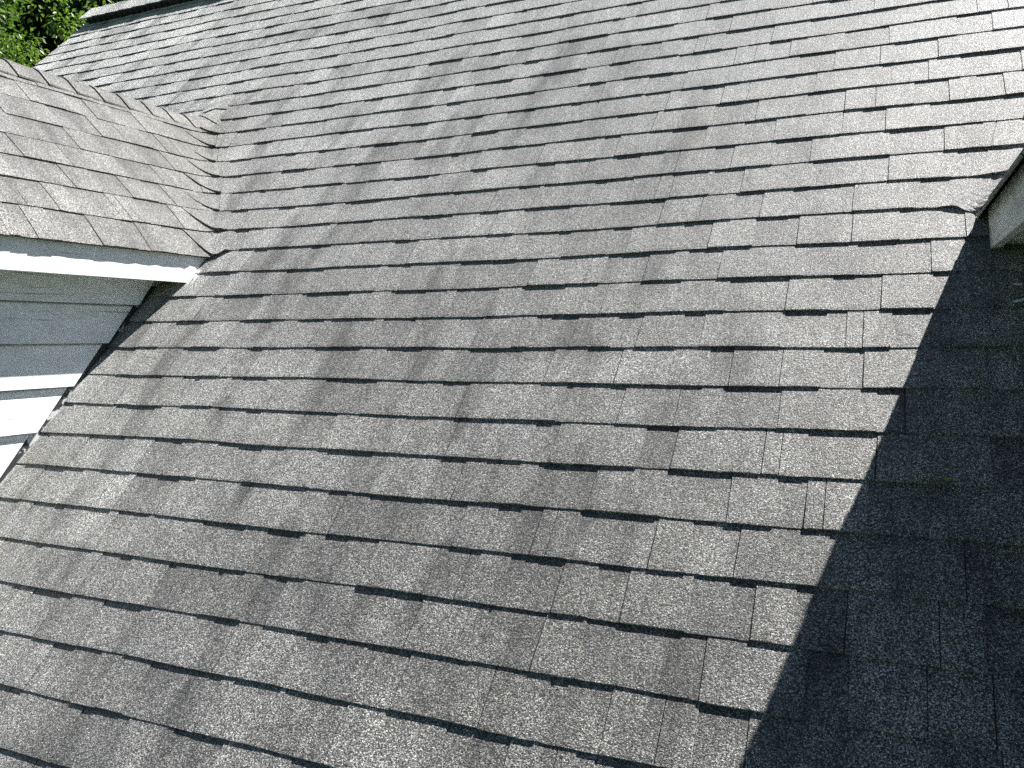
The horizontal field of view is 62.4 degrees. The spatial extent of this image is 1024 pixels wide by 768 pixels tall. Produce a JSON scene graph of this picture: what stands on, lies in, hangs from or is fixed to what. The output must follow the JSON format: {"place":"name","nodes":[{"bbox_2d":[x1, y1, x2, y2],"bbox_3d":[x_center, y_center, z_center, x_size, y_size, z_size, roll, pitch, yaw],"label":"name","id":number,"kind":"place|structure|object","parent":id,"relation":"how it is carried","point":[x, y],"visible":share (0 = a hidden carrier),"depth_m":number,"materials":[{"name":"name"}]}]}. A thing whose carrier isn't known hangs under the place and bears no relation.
{"place":"outdoors","nodes":[
{"label":"outdoors","id":0,"kind":"place"},
{"bbox_2d":[0,0,1023,767],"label":"house","id":1,"kind":"structure","parent":0,"point":[510,382],"depth_m":2.51,"materials":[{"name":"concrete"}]},
{"bbox_2d":[941,477,951,482],"bbox_3d":[0.967,0.212,1.882,0.022,0.012,0.010,0,3,12],"label":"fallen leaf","id":2,"kind":"object","parent":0,"point":[947,478],"visible":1,"depth_m":1.88,"materials":[{"name":"green plant"}]},
{"bbox_3d":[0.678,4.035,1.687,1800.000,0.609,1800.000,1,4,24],"label":"ground","id":3,"kind":"structure","parent":0,"visible":0},
{"bbox_2d":[0,0,62,65],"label":"tree","id":4,"kind":"object","parent":3,"relation":"on","point":[51,44],"visible":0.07,"depth_m":17.49,"materials":[{"name":"green plant"}]},
{"bbox_2d":[7,0,110,48],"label":"tree","id":5,"kind":"object","parent":3,"relation":"on","point":[35,11],"visible":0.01,"depth_m":19.78,"materials":[{"name":"green plant"}]},
{"bbox_2d":[0,0,126,67],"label":"tree","id":6,"kind":"object","parent":3,"relation":"on","point":[7,39],"visible":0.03,"depth_m":11.97,"materials":[{"name":"green plant"}]},
{"bbox_2d":[12,0,125,65],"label":"tree","id":7,"kind":"object","parent":3,"relation":"on","point":[76,4],"visible":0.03,"depth_m":17.43,"materials":[{"name":"green plant"}]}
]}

